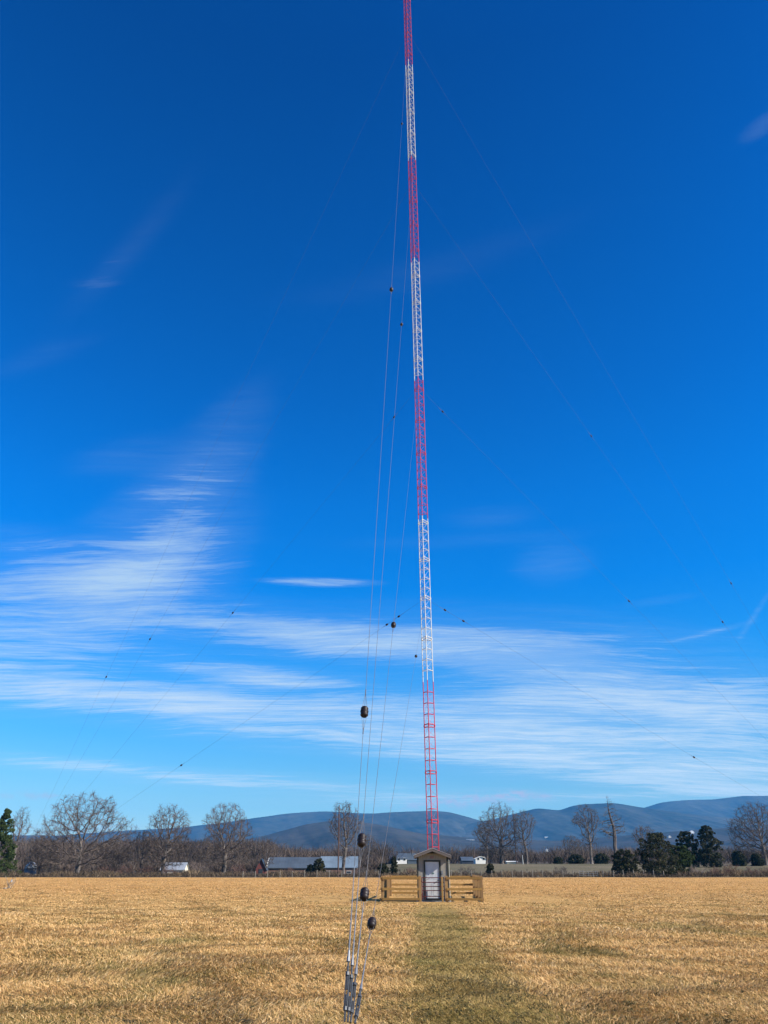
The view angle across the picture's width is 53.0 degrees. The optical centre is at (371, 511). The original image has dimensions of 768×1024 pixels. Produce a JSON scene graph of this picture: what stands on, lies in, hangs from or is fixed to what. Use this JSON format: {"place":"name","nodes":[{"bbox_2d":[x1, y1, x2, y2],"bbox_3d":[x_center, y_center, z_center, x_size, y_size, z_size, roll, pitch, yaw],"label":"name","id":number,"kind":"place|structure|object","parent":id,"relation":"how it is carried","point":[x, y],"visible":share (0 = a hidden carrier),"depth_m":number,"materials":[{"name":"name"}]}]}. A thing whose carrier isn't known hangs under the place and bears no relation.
{"place":"outdoors","nodes":[
{"label":"outdoors","id":0,"kind":"place"},
{"bbox_2d":[12,811,374,843],"bbox_3d":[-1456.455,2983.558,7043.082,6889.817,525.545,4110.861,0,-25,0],"label":"mountains","id":1,"kind":"structure","parent":0,"point":[264,826],"depth_m":7283.62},
{"bbox_2d":[0,851,767,1023],"bbox_3d":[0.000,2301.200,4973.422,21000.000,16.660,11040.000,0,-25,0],"label":"field","id":2,"kind":"structure","parent":0,"point":[528,867],"depth_m":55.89,"materials":[{"name":"beige plant"}]},
{"bbox_2d":[3,876,15,888],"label":"guy anchor","id":3,"kind":"object","parent":2,"relation":"on","point":[9,883],"visible":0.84,"depth_m":70.38,"materials":[{"name":"metal"}]},
{"bbox_2d":[0,808,22,876],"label":"pine tree","id":4,"kind":"object","parent":2,"relation":"on","point":[6,837],"visible":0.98,"depth_m":183.60,"materials":[{"name":"green plant"}]},
{"bbox_2d":[10,806,32,870],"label":"bare tree","id":5,"kind":"object","parent":2,"relation":"on","point":[20,830],"visible":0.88,"depth_m":217.49,"materials":[{"name":"brown plant"}]},
{"bbox_2d":[24,862,36,873],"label":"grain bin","id":6,"kind":"object","parent":2,"relation":"on","point":[27,871],"visible":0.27,"depth_m":202.99,"materials":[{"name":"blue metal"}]},
{"bbox_2d":[23,836,60,873],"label":"bare tree","id":7,"kind":"object","parent":2,"relation":"on","point":[39,868],"visible":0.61,"depth_m":199.34,"materials":[{"name":"brown plant"}]},
{"bbox_2d":[44,864,61,872],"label":"shrub","id":8,"kind":"object","parent":2,"relation":"on","point":[55,867],"visible":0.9,"depth_m":189.97,"materials":[{"name":"brown plant"}]},
{"bbox_2d":[28,790,138,872],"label":"bare tree","id":9,"kind":"object","parent":2,"relation":"on","point":[81,852],"visible":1,"depth_m":196.17,"materials":[{"name":"brown plant"}]},
{"bbox_2d":[99,865,117,872],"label":"shrub","id":10,"kind":"object","parent":2,"relation":"on","point":[106,869],"visible":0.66,"depth_m":188.14,"materials":[{"name":"brown plant"}]},
{"bbox_2d":[94,840,125,870],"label":"bare tree","id":11,"kind":"object","parent":2,"relation":"on","point":[114,865],"visible":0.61,"depth_m":201.18,"materials":[{"name":"brown plant"}]},
{"bbox_2d":[115,865,132,872],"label":"shrub","id":12,"kind":"object","parent":2,"relation":"on","point":[120,871],"visible":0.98,"depth_m":190.24,"materials":[{"name":"brown plant"}]},
{"bbox_2d":[133,830,155,872],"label":"bare tree","id":13,"kind":"object","parent":2,"relation":"on","point":[138,844],"visible":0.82,"depth_m":198.99,"materials":[{"name":"brown plant"}]},
{"bbox_2d":[139,866,154,872],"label":"shrub","id":14,"kind":"object","parent":2,"relation":"on","point":[148,868],"visible":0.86,"depth_m":190.19,"materials":[{"name":"brown plant"}]},
{"bbox_2d":[142,803,193,873],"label":"bare tree","id":15,"kind":"object","parent":2,"relation":"on","point":[175,839],"visible":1,"depth_m":195.43,"materials":[{"name":"brown plant"}]},
{"bbox_2d":[162,866,176,873],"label":"shrub","id":16,"kind":"object","parent":2,"relation":"on","point":[172,870],"visible":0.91,"depth_m":185.84,"materials":[{"name":"plant"}]},
{"bbox_2d":[160,862,188,872],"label":"outbuilding","id":17,"kind":"structure","parent":2,"relation":"on","point":[182,867],"depth_m":219.00,"materials":[{"name":"grey metal"}]},
{"bbox_2d":[186,860,208,873],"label":"shrub","id":18,"kind":"object","parent":2,"relation":"on","point":[194,867],"visible":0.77,"depth_m":189.12,"materials":[{"name":"brown plant"}]},
{"bbox_2d":[198,865,211,872],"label":"shrub","id":19,"kind":"object","parent":2,"relation":"on","point":[203,870],"visible":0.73,"depth_m":186.78,"materials":[{"name":"brown plant"}]},
{"bbox_2d":[194,802,255,872],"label":"bare tree","id":20,"kind":"object","parent":2,"relation":"on","point":[224,864],"visible":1,"depth_m":197.12,"materials":[{"name":"brown plant"}]},
{"bbox_2d":[255,859,268,873],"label":"barn annex","id":21,"kind":"object","parent":2,"relation":"on","point":[261,868],"visible":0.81,"depth_m":221.48,"materials":[{"name":"red wood"}]},
{"bbox_2d":[257,839,278,867],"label":"bare tree","id":22,"kind":"object","parent":2,"relation":"on","point":[268,851],"visible":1,"depth_m":224.18,"materials":[{"name":"brown plant"}]},
{"bbox_2d":[267,857,320,872],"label":"long barn","id":23,"kind":"structure","parent":2,"relation":"on","point":[299,864],"depth_m":229.23,"materials":[{"name":"grey metal"}]},
{"bbox_2d":[305,864,313,876],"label":"cedar tree","id":24,"kind":"object","parent":2,"relation":"on","point":[309,867],"visible":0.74,"depth_m":185.49,"materials":[{"name":"green plant"}]},
{"bbox_2d":[242,870,378,876],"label":"wire fence","id":25,"kind":"object","parent":2,"relation":"on","point":[304,873],"visible":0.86,"depth_m":168.28,"materials":[{"name":"metal"}]},
{"bbox_2d":[313,858,325,876],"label":"cedar tree","id":26,"kind":"object","parent":2,"relation":"on","point":[319,862],"visible":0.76,"depth_m":185.70,"materials":[{"name":"green plant"}]},
{"bbox_2d":[337,805,339,876],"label":"utility pole","id":27,"kind":"object","parent":2,"relation":"on","point":[338,843],"visible":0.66,"depth_m":174.35,"materials":[{"name":"brown wood"}]},
{"bbox_2d":[321,856,357,874],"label":"barn wing","id":28,"kind":"structure","parent":2,"relation":"on","point":[330,862],"depth_m":229.55,"materials":[{"name":"silver metal"}]},
{"bbox_2d":[327,801,362,873],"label":"bare tree","id":29,"kind":"object","parent":2,"relation":"on","point":[346,845],"visible":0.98,"depth_m":206.56,"materials":[{"name":"brown plant"}]},
{"bbox_2d":[351,866,364,873],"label":"shrub","id":30,"kind":"object","parent":2,"relation":"on","point":[358,870],"visible":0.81,"depth_m":185.72,"materials":[{"name":"brown plant"}]},
{"bbox_2d":[362,833,376,871],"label":"bare tree","id":31,"kind":"object","parent":2,"relation":"on","point":[367,861],"visible":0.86,"depth_m":237.46,"materials":[{"name":"brown plant"}]},
{"bbox_2d":[377,863,389,874],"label":"cedar tree","id":32,"kind":"object","parent":2,"relation":"on","point":[384,868],"visible":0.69,"depth_m":181.00,"materials":[{"name":"green plant"}]},
{"bbox_2d":[0,834,767,873],"bbox_3d":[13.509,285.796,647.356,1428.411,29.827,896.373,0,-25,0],"label":"woods","id":33,"kind":"object","parent":2,"relation":"on","point":[548,856],"visible":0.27,"depth_m":372.61,"materials":[{"name":"brown plant"}]},
{"bbox_2d":[0,867,767,876],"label":"dry brush","id":34,"kind":"object","parent":2,"relation":"on","point":[373,873],"visible":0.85,"depth_m":171.55,"materials":[{"name":"brown plant"}]},
{"bbox_2d":[385,852,396,863],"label":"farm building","id":35,"kind":"structure","parent":2,"relation":"on","point":[389,861],"depth_m":364.75,"materials":[{"name":"grey"}]},
{"bbox_2d":[390,856,397,873],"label":"cedar tree","id":36,"kind":"object","parent":2,"relation":"on","point":[393,868],"visible":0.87,"depth_m":181.40,"materials":[{"name":"green plant"}]},
{"bbox_2d":[395,853,406,863],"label":"farm building","id":37,"kind":"structure","parent":2,"relation":"on","point":[401,858],"depth_m":360.02,"materials":[{"name":"white metal"}]},
{"bbox_2d":[407,853,416,863],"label":"farm building","id":38,"kind":"structure","parent":2,"relation":"on","point":[411,859],"depth_m":363.52,"materials":[{"name":"blue metal"}]},
{"bbox_2d":[403,0,438,849],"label":"radio mast","id":39,"kind":"object","parent":2,"relation":"on","point":[415,389],"visible":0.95,"depth_m":57.72,"materials":[{"name":"metal"}]},
{"bbox_2d":[13,48,399,874],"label":"guy wire","id":40,"kind":"object","parent":39,"relation":"attached to","point":[177,524],"visible":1,"depth_m":73.82,"materials":[{"name":"grey metal"}]},
{"bbox_2d":[12,188,408,877],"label":"guy wire","id":41,"kind":"object","parent":39,"relation":"attached to","point":[212,530],"visible":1,"depth_m":69.74,"materials":[{"name":"grey metal"}]},
{"bbox_2d":[14,399,408,875],"bbox_3d":[-14.723,12.074,65.094,45.655,34.447,0.135,-18,-30,33],"label":"guy wire","id":42,"kind":"object","parent":39,"relation":"attached to","point":[221,626],"visible":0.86,"depth_m":64.17,"materials":[{"name":"grey metal"}]},
{"bbox_2d":[13,603,417,878],"bbox_3d":[-14.720,19.837,61.488,45.648,17.485,0.135,-18,-30,33],"label":"guy wire","id":43,"kind":"object","parent":39,"relation":"attached to","point":[398,616],"visible":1,"depth_m":58.09,"materials":[{"name":"grey metal"}]},
{"bbox_2d":[343,33,407,1021],"bbox_3d":[1.702,-21.879,42.022,0.104,77.535,41.852,-2,-25,5],"label":"guy wire","id":44,"kind":"object","parent":39,"relation":"attached to","point":[364,711],"visible":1,"depth_m":8.09,"materials":[{"name":"metal"}]},
{"bbox_2d":[346,206,410,1022],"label":"guy wire","id":45,"kind":"object","parent":39,"relation":"attached to","point":[361,840],"visible":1,"depth_m":8.28,"materials":[{"name":"metal"}]},
{"bbox_2d":[349,388,418,1022],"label":"guy wire","id":46,"kind":"object","parent":39,"relation":"attached to","point":[364,894],"visible":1,"depth_m":8.20,"materials":[{"name":"metal"}]},
{"bbox_2d":[354,602,424,1023],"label":"guy wire","id":47,"kind":"object","parent":39,"relation":"attached to","point":[371,923],"visible":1,"depth_m":8.35,"materials":[{"name":"metal"}]},
{"bbox_2d":[439,408,711,684],"bbox_3d":[25.110,11.224,63.263,48.519,34.448,0.135,13,-28,-26],"label":"guy wire","id":48,"kind":"object","parent":39,"relation":"attached to","point":[442,411],"visible":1,"depth_m":61.58,"materials":[{"name":"grey metal"}]},
{"bbox_2d":[414,42,766,643],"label":"guy wire","id":49,"kind":"object","parent":39,"relation":"attached to","point":[600,360],"visible":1,"depth_m":72.94,"materials":[{"name":"grey metal"}]},
{"bbox_2d":[418,190,765,682],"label":"guy wire","id":50,"kind":"object","parent":39,"relation":"attached to","point":[594,440],"visible":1,"depth_m":68.06,"materials":[{"name":"grey metal"}]},
{"bbox_2d":[437,605,764,798],"bbox_3d":[25.108,18.988,59.658,48.513,17.486,0.135,13,-28,-26],"label":"guy wire","id":51,"kind":"object","parent":39,"relation":"attached to","point":[570,684],"visible":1,"depth_m":55.81,"materials":[{"name":"grey metal"}]},
{"bbox_2d":[413,848,450,901],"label":"equipment shed","id":52,"kind":"structure","parent":2,"relation":"on","point":[432,862],"depth_m":42.57,"materials":[{"name":"brown wood"}]},
{"bbox_2d":[425,862,439,897],"bbox_3d":[3.371,20.268,42.399,0.750,1.815,0.125,-2,-25,4],"label":"door","id":53,"kind":"structure","parent":52,"relation":"in","point":[431,868],"depth_m":42.45,"materials":[{"name":"white paint"}]},
{"bbox_2d":[380,875,483,901],"bbox_3d":[3.598,22.340,45.717,5.604,1.370,8.834,-2,-25,4],"label":"timber fence","id":54,"kind":"object","parent":2,"relation":"on","point":[386,888],"visible":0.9,"depth_m":42.00,"materials":[{"name":"brown wood"}]},
{"bbox_2d":[421,877,444,898],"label":"metal gate","id":55,"kind":"structure","parent":54,"relation":"attached to","point":[432,886],"depth_m":41.86,"materials":[{"name":"grey metal"}]},
{"bbox_2d":[441,877,443,901],"bbox_3d":[3.848,20.489,41.670,0.090,1.320,0.090,-2,-25,4],"label":"fence post","id":56,"kind":"object","parent":2,"relation":"on","point":[442,888],"visible":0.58,"depth_m":41.71,"materials":[{"name":"brown wood"}]},
{"bbox_2d":[458,866,471,874],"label":"shrub","id":57,"kind":"object","parent":2,"relation":"on","point":[465,871],"visible":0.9,"depth_m":171.97,"materials":[{"name":"plant"}]},
{"bbox_2d":[460,857,473,863],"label":"farm building","id":58,"kind":"structure","parent":2,"relation":"on","point":[466,860],"depth_m":347.14,"materials":[{"name":"blue metal"}]},
{"bbox_2d":[474,856,485,863],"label":"farmhouse","id":59,"kind":"object","parent":2,"relation":"on","point":[480,860],"visible":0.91,"depth_m":328.06,"materials":[{"name":"white wood"}]},
{"bbox_2d":[471,822,492,863],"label":"bare tree","id":60,"kind":"object","parent":2,"relation":"on","point":[487,847],"visible":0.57,"depth_m":317.12,"materials":[{"name":"plant"}]},
{"bbox_2d":[485,863,494,876],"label":"cedar tree","id":61,"kind":"object","parent":2,"relation":"on","point":[489,868],"visible":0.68,"depth_m":173.97,"materials":[{"name":"green plant"}]},
{"bbox_2d":[476,802,521,863],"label":"bare tree","id":62,"kind":"object","parent":2,"relation":"on","point":[501,847],"visible":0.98,"depth_m":302.82,"materials":[{"name":"grey plant"}]},
{"bbox_2d":[505,861,517,863],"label":"farm building","id":63,"kind":"structure","parent":2,"relation":"on","point":[510,862],"depth_m":309.43,"materials":[{"name":"white metal"}]},
{"bbox_2d":[510,810,535,863],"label":"bare tree","id":64,"kind":"object","parent":2,"relation":"on","point":[523,834],"visible":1,"depth_m":299.39,"materials":[{"name":"grey plant"}]},
{"bbox_2d":[451,870,663,876],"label":"wire fence","id":65,"kind":"object","parent":2,"relation":"on","point":[572,870],"visible":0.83,"depth_m":167.61,"materials":[{"name":"metal"}]},
{"bbox_2d":[553,856,563,863],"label":"cedar tree","id":66,"kind":"object","parent":2,"relation":"on","point":[558,860],"visible":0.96,"depth_m":313.22,"materials":[{"name":"green plant"}]},
{"bbox_2d":[554,866,566,876],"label":"shrub","id":67,"kind":"object","parent":2,"relation":"on","point":[565,868],"visible":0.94,"depth_m":170.31,"materials":[{"name":"brown plant"}]},
{"bbox_2d":[562,835,581,856],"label":"bare tree","id":68,"kind":"object","parent":2,"relation":"on","point":[570,847],"visible":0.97,"depth_m":320.68,"materials":[{"name":"plant"}]},
{"bbox_2d":[566,854,584,863],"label":"cedar tree","id":69,"kind":"object","parent":2,"relation":"on","point":[575,859],"visible":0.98,"depth_m":308.38,"materials":[{"name":"green plant"}]},
{"bbox_2d":[571,804,599,863],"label":"bare tree","id":70,"kind":"object","parent":2,"relation":"on","point":[591,820],"visible":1,"depth_m":304.17,"materials":[{"name":"brown plant"}]},
{"bbox_2d":[579,871,597,875],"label":"field gate","id":71,"kind":"structure","parent":2,"relation":"on","point":[588,874],"depth_m":165.62,"materials":[{"name":"metal"}]},
{"bbox_2d":[593,853,609,863],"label":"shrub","id":72,"kind":"object","parent":2,"relation":"on","point":[600,858],"visible":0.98,"depth_m":304.06,"materials":[{"name":"green plant"}]},
{"bbox_2d":[596,799,625,852],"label":"bare tree","id":73,"kind":"object","parent":2,"relation":"on","point":[613,827],"visible":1,"depth_m":295.56,"materials":[{"name":"grey plant"}]},
{"bbox_2d":[611,849,642,876],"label":"cedar tree","id":74,"kind":"object","parent":2,"relation":"on","point":[624,863],"visible":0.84,"depth_m":171.86,"materials":[{"name":"green plant"}]},
{"bbox_2d":[631,825,653,860],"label":"bare tree","id":75,"kind":"object","parent":2,"relation":"on","point":[641,833],"visible":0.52,"depth_m":318.63,"materials":[{"name":"brown plant"}]},
{"bbox_2d":[631,832,684,876],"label":"cedar tree","id":76,"kind":"object","parent":2,"relation":"on","point":[659,866],"visible":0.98,"depth_m":173.93,"materials":[{"name":"green plant"}]},
{"bbox_2d":[668,845,695,876],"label":"cedar tree","id":77,"kind":"object","parent":2,"relation":"on","point":[683,856],"visible":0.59,"depth_m":177.69,"materials":[{"name":"green plant"}]},
{"bbox_2d":[675,831,699,866],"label":"cedar tree","id":78,"kind":"object","parent":2,"relation":"on","point":[687,840],"visible":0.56,"depth_m":256.04,"materials":[{"name":"green plant"}]},
{"bbox_2d":[689,864,706,872],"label":"shrub","id":79,"kind":"object","parent":2,"relation":"on","point":[691,869],"visible":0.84,"depth_m":170.84,"materials":[{"name":"brown plant"}]},
{"bbox_2d":[693,825,725,867],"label":"cedar tree","id":80,"kind":"object","parent":2,"relation":"on","point":[706,850],"visible":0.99,"depth_m":251.20,"materials":[{"name":"green plant"}]},
{"bbox_2d":[708,866,721,875],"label":"shrub","id":81,"kind":"object","parent":2,"relation":"on","point":[715,869],"visible":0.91,"depth_m":169.21,"materials":[{"name":"brown plant"}]},
{"bbox_2d":[723,863,740,876],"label":"shrub","id":82,"kind":"object","parent":2,"relation":"on","point":[729,870],"visible":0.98,"depth_m":168.38,"materials":[{"name":"brown plant"}]},
{"bbox_2d":[731,850,747,865],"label":"cedar tree","id":83,"kind":"object","parent":2,"relation":"on","point":[738,857],"visible":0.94,"depth_m":263.56,"materials":[{"name":"green plant"}]},
{"bbox_2d":[723,800,767,864],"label":"bare tree","id":84,"kind":"object","parent":2,"relation":"on","point":[760,836],"visible":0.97,"depth_m":277.66,"materials":[{"name":"brown plant"}]},
{"bbox_2d":[744,867,757,876],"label":"shrub","id":85,"kind":"object","parent":2,"relation":"on","point":[749,871],"visible":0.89,"depth_m":168.69,"materials":[{"name":"brown plant"}]},
{"bbox_2d":[749,853,764,865],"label":"cedar tree","id":86,"kind":"object","parent":2,"relation":"on","point":[756,859],"visible":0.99,"depth_m":263.23,"materials":[{"name":"green plant"}]},
{"bbox_2d":[758,867,767,876],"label":"shrub","id":87,"kind":"object","parent":2,"relation":"on","point":[759,870],"visible":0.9,"depth_m":168.50,"materials":[{"name":"plant"}]},
{"bbox_2d":[0,0,767,835],"label":"sky","id":88,"kind":"structure","parent":0,"point":[169,169],"materials":[{"name":"blue"}]},
{"bbox_2d":[345,811,479,836],"bbox_3d":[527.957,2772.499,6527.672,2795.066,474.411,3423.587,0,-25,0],"label":"mountains","id":89,"kind":"structure","parent":0,"point":[451,824],"depth_m":6505.26,"materials":[{"name":"blue"}]},
{"bbox_2d":[224,820,767,862],"bbox_3d":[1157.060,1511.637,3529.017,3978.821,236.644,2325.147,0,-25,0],"label":"foothills","id":90,"kind":"structure","parent":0,"point":[312,835],"depth_m":3611.21,"materials":[{"name":"blue"}]},
{"bbox_2d":[462,803,767,840],"bbox_3d":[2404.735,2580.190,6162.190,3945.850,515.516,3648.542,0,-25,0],"label":"mountains","id":91,"kind":"structure","parent":0,"point":[554,825],"depth_m":6040.16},
{"bbox_2d":[645,796,767,820],"bbox_3d":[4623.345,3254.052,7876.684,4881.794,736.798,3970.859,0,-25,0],"label":"mountains","id":92,"kind":"structure","parent":0,"point":[723,807],"depth_m":8222.84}
]}

